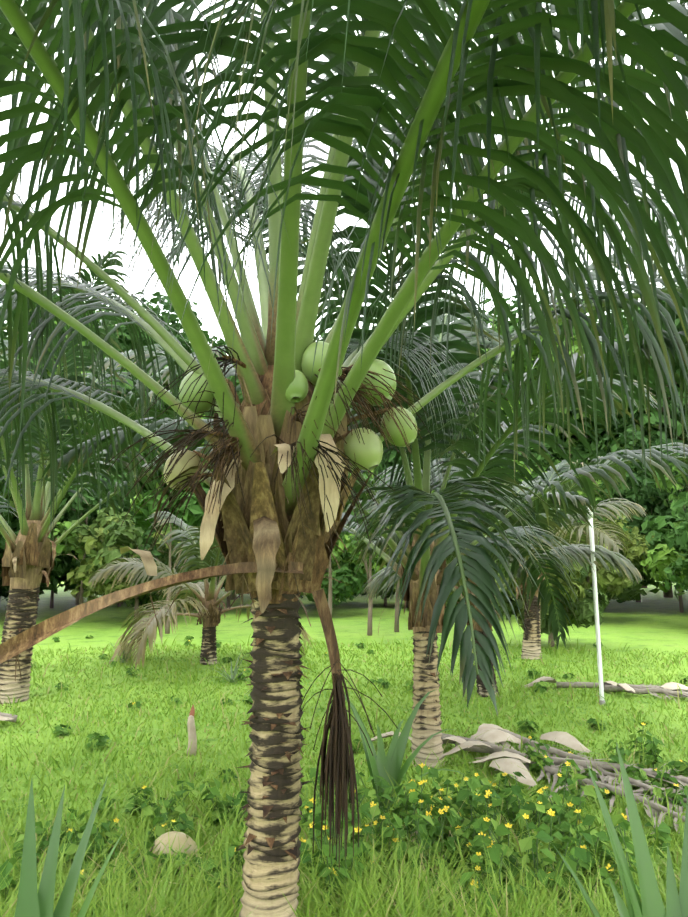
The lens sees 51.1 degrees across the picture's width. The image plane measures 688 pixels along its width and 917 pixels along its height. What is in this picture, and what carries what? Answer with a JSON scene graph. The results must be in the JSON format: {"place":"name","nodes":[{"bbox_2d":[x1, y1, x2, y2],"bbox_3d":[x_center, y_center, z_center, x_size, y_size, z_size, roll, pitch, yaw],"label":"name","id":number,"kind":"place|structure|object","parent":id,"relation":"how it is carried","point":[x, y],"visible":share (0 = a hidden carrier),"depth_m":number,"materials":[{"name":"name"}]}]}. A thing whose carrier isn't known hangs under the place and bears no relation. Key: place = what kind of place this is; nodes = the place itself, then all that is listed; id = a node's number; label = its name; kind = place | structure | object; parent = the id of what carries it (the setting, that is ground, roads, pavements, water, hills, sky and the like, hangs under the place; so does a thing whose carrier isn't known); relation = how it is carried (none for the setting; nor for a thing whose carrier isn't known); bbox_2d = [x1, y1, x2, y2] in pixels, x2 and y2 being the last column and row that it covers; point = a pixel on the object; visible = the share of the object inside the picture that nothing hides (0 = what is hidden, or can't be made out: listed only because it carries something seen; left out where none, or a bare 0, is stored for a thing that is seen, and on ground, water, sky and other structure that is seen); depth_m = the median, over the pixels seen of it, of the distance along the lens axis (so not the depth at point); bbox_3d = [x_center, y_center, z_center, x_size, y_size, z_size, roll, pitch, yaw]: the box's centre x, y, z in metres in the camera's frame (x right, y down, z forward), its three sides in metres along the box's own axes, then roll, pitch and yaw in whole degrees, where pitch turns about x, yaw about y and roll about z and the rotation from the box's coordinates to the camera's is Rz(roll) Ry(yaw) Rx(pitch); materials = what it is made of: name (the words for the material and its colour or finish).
{"place":"outdoors","nodes":[
{"label":"outdoors","id":0,"kind":"place"},
{"bbox_2d":[0,576,687,916],"bbox_3d":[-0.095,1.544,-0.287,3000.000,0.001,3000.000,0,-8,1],"label":"ground","id":1,"kind":"structure","parent":0,"point":[654,621],"depth_m":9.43,"materials":[{"name":"green plant"}]},
{"bbox_2d":[0,465,16,503],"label":"tree","id":2,"kind":"object","parent":1,"relation":"on","point":[2,487],"visible":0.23,"depth_m":17.95,"materials":[{"name":"green plant"}]},
{"bbox_2d":[0,712,17,722],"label":"fallen frond","id":3,"kind":"object","parent":1,"relation":"on","point":[10,717],"visible":0.96,"depth_m":6.87,"materials":[{"name":"beige plant"}]},
{"bbox_2d":[0,542,62,600],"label":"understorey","id":4,"kind":"object","parent":1,"relation":"on","point":[4,594],"visible":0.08,"depth_m":22.30,"materials":[{"name":"green plant"}]},
{"bbox_2d":[0,518,102,607],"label":"tree","id":5,"kind":"object","parent":1,"relation":"on","point":[52,588],"depth_m":23.07,"materials":[{"name":"green plant"}]},
{"bbox_2d":[0,353,133,528],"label":"tree","id":6,"kind":"object","parent":1,"relation":"on","point":[15,520],"visible":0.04,"depth_m":20.55,"materials":[{"name":"green plant"}]},
{"bbox_2d":[14,776,123,916],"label":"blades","id":7,"kind":"object","parent":1,"relation":"on","point":[32,901],"visible":1,"depth_m":2.39,"materials":[{"name":"green plant"}]},
{"bbox_2d":[0,283,138,412],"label":"tree","id":8,"kind":"object","parent":1,"relation":"on","point":[56,296],"visible":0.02,"depth_m":27.06,"materials":[{"name":"green plant"}]},
{"bbox_2d":[0,465,164,605],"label":"tree","id":9,"kind":"object","parent":1,"relation":"on","point":[62,571],"depth_m":21.85,"materials":[{"name":"green plant"}]},
{"bbox_2d":[0,467,173,604],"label":"tree","id":10,"kind":"object","parent":1,"relation":"on","point":[72,510],"visible":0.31,"depth_m":19.04,"materials":[{"name":"green plant"}]},
{"bbox_2d":[64,535,155,606],"bbox_3d":[-7.578,3.678,24.721,3.774,2.939,3.761,0,-8,1],"label":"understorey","id":11,"kind":"object","parent":1,"relation":"on","point":[67,588],"visible":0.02,"depth_m":24.19,"materials":[{"name":"green plant"}]},
{"bbox_2d":[0,249,229,703],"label":"palm","id":12,"kind":"object","parent":1,"relation":"on","point":[29,555],"visible":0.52,"depth_m":8.14,"materials":[{"name":"green plant"}]},
{"bbox_2d":[106,645,140,662],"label":"weeds","id":13,"kind":"object","parent":1,"relation":"on","point":[123,659],"visible":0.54,"depth_m":10.99,"materials":[{"name":"green plant"}]},
{"bbox_2d":[0,778,249,912],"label":"flowering plants","id":14,"kind":"object","parent":1,"relation":"on","point":[159,829],"visible":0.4,"depth_m":3.74,"materials":[{"name":"green plant"}]},
{"bbox_2d":[67,291,201,369],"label":"tree","id":15,"kind":"object","parent":1,"relation":"on","point":[157,294],"depth_m":38.49,"materials":[{"name":"green plant"}]},
{"bbox_2d":[61,505,209,622],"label":"tree","id":16,"kind":"object","parent":1,"relation":"on","point":[111,532],"visible":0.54,"depth_m":17.57,"materials":[{"name":"green plant"}]},
{"bbox_2d":[61,349,213,604],"bbox_3d":[-8.014,0.520,26.535,9.291,9.709,8.516,0,-8,1],"label":"tree","id":17,"kind":"object","parent":1,"relation":"on","point":[128,388],"visible":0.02,"depth_m":24.56,"materials":[{"name":"green plant"}]},
{"bbox_2d":[70,296,238,418],"bbox_3d":[-8.670,-0.441,31.830,10.648,13.086,10.677,-4,-9,26],"label":"tree","id":18,"kind":"object","parent":1,"relation":"on","point":[173,319],"depth_m":29.51,"materials":[{"name":"green plant"}]},
{"bbox_2d":[131,590,178,612],"bbox_3d":[-5.609,4.024,21.607,1.727,1.386,2.053,0,-8,1],"label":"shrub","id":19,"kind":"object","parent":1,"relation":"on","point":[147,600],"visible":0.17,"depth_m":20.91,"materials":[{"name":"green plant"}]},
{"bbox_2d":[130,473,208,633],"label":"tree","id":20,"kind":"object","parent":1,"relation":"on","point":[193,514],"visible":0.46,"depth_m":15.16,"materials":[{"name":"green plant"}]},
{"bbox_2d":[149,831,201,879],"bbox_3d":[-0.866,2.013,3.656,0.353,0.223,0.233,-5,-9,30],"label":"old coconut husk","id":21,"kind":"object","parent":1,"relation":"on","point":[182,839],"visible":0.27,"depth_m":3.61,"materials":[{"name":"beige plant"}]},
{"bbox_2d":[156,536,224,609],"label":"tree","id":22,"kind":"object","parent":1,"relation":"on","point":[162,555],"depth_m":23.02,"materials":[{"name":"green plant"}]},
{"bbox_2d":[153,525,229,607],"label":"tree","id":23,"kind":"object","parent":1,"relation":"on","point":[228,601],"visible":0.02,"depth_m":21.65,"materials":[{"name":"green plant"}]},
{"bbox_2d":[187,705,196,756],"bbox_3d":[-1.236,2.208,5.856,0.079,0.406,0.074,3,-9,-21],"label":"wooden stake","id":24,"kind":"object","parent":1,"relation":"on","point":[191,731],"visible":0.9,"depth_m":5.83,"materials":[{"name":"brown wood"}]},
{"bbox_2d":[170,480,220,588],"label":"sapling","id":25,"kind":"object","parent":1,"relation":"on","point":[201,483],"visible":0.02,"depth_m":16.29,"materials":[{"name":"green plant"}]},
{"bbox_2d":[156,360,242,599],"bbox_3d":[-4.215,0.939,29.564,8.603,9.721,8.944,5,-9,-30],"label":"tree","id":26,"kind":"object","parent":1,"relation":"on","point":[240,395],"depth_m":27.02,"materials":[{"name":"green plant"}]},
{"bbox_2d":[87,511,321,669],"bbox_3d":[-2.141,2.082,11.238,3.481,2.860,3.529,4,-9,-26],"label":"palm","id":27,"kind":"object","parent":1,"relation":"on","point":[209,613],"visible":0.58,"depth_m":10.84,"materials":[{"name":"green plant"}]},
{"bbox_2d":[209,337,228,355],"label":"tree","id":28,"kind":"object","parent":1,"relation":"on","point":[211,338],"depth_m":40.20,"materials":[{"name":"green plant"}]},
{"bbox_2d":[200,650,248,682],"bbox_3d":[-1.482,2.693,9.334,0.865,0.402,0.836,0,-8,1],"label":"agave plant","id":29,"kind":"object","parent":1,"relation":"on","point":[232,678],"visible":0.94,"depth_m":9.37,"materials":[{"name":"green plant"}]},
{"bbox_2d":[300,587,367,605],"bbox_3d":[-0.432,3.788,25.142,3.567,2.838,3.504,0,-8,1],"label":"understorey","id":30,"kind":"object","parent":1,"relation":"on","point":[365,593],"depth_m":24.08,"materials":[{"name":"green plant"}]},
{"bbox_2d":[300,531,386,614],"bbox_3d":[-0.625,3.192,20.683,3.444,2.777,3.421,7,-11,-41],"label":"shrub","id":31,"kind":"object","parent":1,"relation":"on","point":[349,580],"visible":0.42,"depth_m":19.90,"materials":[{"name":"green plant"}]},
{"bbox_2d":[0,0,687,916],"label":"coconut palm","id":32,"kind":"object","parent":1,"relation":"on","point":[290,454],"visible":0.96,"depth_m":2.53,"materials":[{"name":"green plant"}]},
{"bbox_2d":[328,473,375,616],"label":"tree","id":33,"kind":"object","parent":1,"relation":"on","point":[330,589],"visible":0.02,"depth_m":16.65,"materials":[{"name":"plant"}]},
{"bbox_2d":[31,635,687,796],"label":"lawn weeds","id":34,"kind":"object","parent":1,"relation":"on","point":[99,740],"visible":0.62,"depth_m":6.73,"materials":[{"name":"green plant"}]},
{"bbox_2d":[42,144,687,767],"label":"palm","id":35,"kind":"object","parent":1,"relation":"on","point":[428,576],"visible":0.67,"depth_m":5.13,"materials":[{"name":"green plant"}]},
{"bbox_2d":[349,525,390,605],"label":"tree","id":36,"kind":"object","parent":1,"relation":"on","point":[385,601],"depth_m":24.40,"materials":[{"name":"green plant"}]},
{"bbox_2d":[341,469,399,635],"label":"tree","id":37,"kind":"object","parent":1,"relation":"on","point":[370,609],"visible":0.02,"depth_m":15.09,"materials":[{"name":"green plant"}]},
{"bbox_2d":[359,460,412,631],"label":"tree","id":38,"kind":"object","parent":1,"relation":"on","point":[396,598],"depth_m":15.77,"materials":[{"name":"plant"}]},
{"bbox_2d":[363,526,408,607],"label":"tree","id":39,"kind":"object","parent":1,"relation":"on","point":[388,594],"depth_m":23.39,"materials":[{"name":"green plant"}]},
{"bbox_2d":[330,681,468,808],"bbox_3d":[0.336,1.860,4.756,0.902,0.778,0.661,0,-8,1],"label":"agave plant","id":40,"kind":"object","parent":1,"relation":"on","point":[381,763],"visible":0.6,"depth_m":4.70,"materials":[{"name":"green plant"}]},
{"bbox_2d":[370,480,433,526],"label":"tree","id":41,"kind":"object","parent":1,"relation":"on","point":[392,500],"depth_m":14.84,"materials":[{"name":"green plant"}]},
{"bbox_2d":[410,831,445,868],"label":"weeds","id":42,"kind":"object","parent":1,"relation":"on","point":[429,847],"visible":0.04,"depth_m":3.79,"materials":[{"name":"green plant"}]},
{"bbox_2d":[357,375,535,473],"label":"tree","id":43,"kind":"object","parent":1,"relation":"on","point":[391,458],"depth_m":26.53,"materials":[{"name":"green plant"}]},
{"bbox_2d":[394,309,501,370],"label":"tree","id":44,"kind":"object","parent":1,"relation":"on","point":[495,328],"visible":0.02,"depth_m":36.35,"materials":[{"name":"green plant"}]},
{"bbox_2d":[389,557,507,602],"bbox_3d":[2.932,3.082,19.172,3.045,2.575,2.844,-7,-11,41],"label":"shrub","id":45,"kind":"object","parent":1,"relation":"on","point":[497,563],"visible":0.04,"depth_m":18.79,"materials":[{"name":"green plant"}]},
{"bbox_2d":[299,759,640,916],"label":"flowering plants","id":46,"kind":"object","parent":1,"relation":"on","point":[422,819],"visible":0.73,"depth_m":3.52,"materials":[{"name":"green plant"}]},
{"bbox_2d":[346,433,641,696],"bbox_3d":[1.727,1.387,8.782,3.453,2.961,3.431,0,-8,1],"label":"palm","id":47,"kind":"object","parent":1,"relation":"on","point":[576,503],"visible":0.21,"depth_m":8.19,"materials":[{"name":"green plant"}]},
{"bbox_2d":[425,342,582,468],"bbox_3d":[6.369,0.258,31.451,9.228,11.599,9.650,0,-8,1],"label":"tree","id":48,"kind":"object","parent":1,"relation":"on","point":[495,384],"visible":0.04,"depth_m":28.28,"materials":[{"name":"green plant"}]},
{"bbox_2d":[371,728,685,833],"bbox_3d":[1.666,2.166,4.792,1.146,0.156,3.959,5,-9,-32],"label":"fallen frond","id":49,"kind":"object","parent":1,"relation":"on","point":[492,737],"visible":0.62,"depth_m":5.14,"materials":[{"name":"beige plant"}]},
{"bbox_2d":[470,292,591,441],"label":"tree","id":50,"kind":"object","parent":1,"relation":"on","point":[511,307],"depth_m":36.04,"materials":[{"name":"green plant"}]},
{"bbox_2d":[443,444,646,659],"bbox_3d":[3.105,1.468,11.723,4.093,3.619,4.085,0,-8,1],"label":"palm","id":51,"kind":"object","parent":1,"relation":"on","point":[531,645],"visible":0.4,"depth_m":11.48,"materials":[{"name":"green plant"}]},
{"bbox_2d":[493,553,609,646],"bbox_3d":[3.858,2.617,13.214,2.100,1.836,2.123,0,-8,1],"label":"shrub","id":52,"kind":"object","parent":1,"relation":"on","point":[585,605],"visible":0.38,"depth_m":12.85,"materials":[{"name":"green plant"}]},
{"bbox_2d":[486,454,640,525],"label":"tree","id":53,"kind":"object","parent":1,"relation":"on","point":[523,465],"visible":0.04,"depth_m":25.66,"materials":[{"name":"green plant"}]},
{"bbox_2d":[441,723,687,791],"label":"fallen frond","id":54,"kind":"object","parent":1,"relation":"on","point":[681,779],"visible":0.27,"depth_m":5.32,"materials":[{"name":"beige plant"}]},
{"bbox_2d":[448,291,686,480],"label":"tree","id":55,"kind":"object","parent":1,"relation":"on","point":[584,454],"visible":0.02,"depth_m":26.57,"materials":[{"name":"green plant"}]},
{"bbox_2d":[479,728,686,813],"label":"fallen frond","id":56,"kind":"object","parent":1,"relation":"on","point":[566,739],"visible":0.44,"depth_m":5.60,"materials":[{"name":"beige plant"}]},
{"bbox_2d":[517,515,657,601],"bbox_3d":[6.473,2.799,18.538,3.795,2.960,3.054,2,-8,-14],"label":"shrub","id":57,"kind":"object","parent":1,"relation":"on","point":[619,586],"visible":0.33,"depth_m":18.02,"materials":[{"name":"green plant"}]},
{"bbox_2d":[529,480,651,583],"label":"tree","id":58,"kind":"object","parent":1,"relation":"on","point":[597,495],"visible":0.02,"depth_m":22.60,"materials":[{"name":"green plant"}]},
{"bbox_2d":[587,508,604,704],"bbox_3d":[2.800,1.641,7.983,0.101,2.210,0.072,0,-8,1],"label":"white pole","id":59,"kind":"object","parent":1,"relation":"on","point":[597,624],"visible":0.77,"depth_m":7.96,"materials":[{"name":"metal"}]},
{"bbox_2d":[519,721,687,877],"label":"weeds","id":60,"kind":"object","parent":1,"relation":"on","point":[663,827],"visible":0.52,"depth_m":5.00,"materials":[{"name":"green plant"}]},
{"bbox_2d":[524,676,687,692],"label":"fallen frond","id":61,"kind":"object","parent":1,"relation":"on","point":[672,686],"visible":0.65,"depth_m":8.69,"materials":[{"name":"beige plant"}]},
{"bbox_2d":[542,285,687,493],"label":"tree","id":62,"kind":"object","parent":1,"relation":"on","point":[656,425],"visible":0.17,"depth_m":23.59,"materials":[{"name":"green plant"}]},
{"bbox_2d":[552,739,687,916],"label":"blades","id":63,"kind":"object","parent":1,"relation":"on","point":[650,904],"visible":1,"depth_m":2.19,"materials":[{"name":"green plant"}]},
{"bbox_2d":[552,307,687,597],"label":"tree","id":64,"kind":"object","parent":1,"relation":"on","point":[669,594],"depth_m":29.94,"materials":[{"name":"green plant"}]},
{"bbox_2d":[566,443,682,601],"bbox_3d":[11.158,2.378,26.960,6.931,6.140,7.320,-7,-11,42],"label":"tree","id":65,"kind":"object","parent":1,"relation":"on","point":[654,514],"visible":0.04,"depth_m":25.36,"materials":[{"name":"green plant"}]},
{"bbox_2d":[606,575,644,602],"bbox_3d":[7.998,3.630,22.622,2.876,2.450,3.150,0,-8,1],"label":"understorey","id":66,"kind":"object","parent":1,"relation":"on","point":[642,581],"depth_m":22.16,"materials":[{"name":"green plant"}]},
{"bbox_2d":[567,425,687,569],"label":"tree","id":67,"kind":"object","parent":1,"relation":"on","point":[647,492],"visible":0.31,"depth_m":19.95,"materials":[{"name":"green plant"}]},
{"bbox_2d":[596,475,687,612],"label":"tree","id":68,"kind":"object","parent":1,"relation":"on","point":[663,510],"visible":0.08,"depth_m":21.59,"materials":[{"name":"green plant"}]},
{"bbox_2d":[603,681,687,700],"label":"fallen frond","id":69,"kind":"object","parent":1,"relation":"on","point":[614,686],"visible":0.85,"depth_m":8.30,"materials":[{"name":"beige plant"}]},
{"bbox_2d":[641,491,687,600],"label":"shrub","id":70,"kind":"object","parent":1,"relation":"on","point":[670,548],"visible":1,"depth_m":16.31,"materials":[{"name":"green plant"}]},
{"bbox_2d":[0,0,687,354],"label":"sky","id":71,"kind":"structure","parent":0,"point":[209,320],"materials":[{"name":"white"}]}
]}

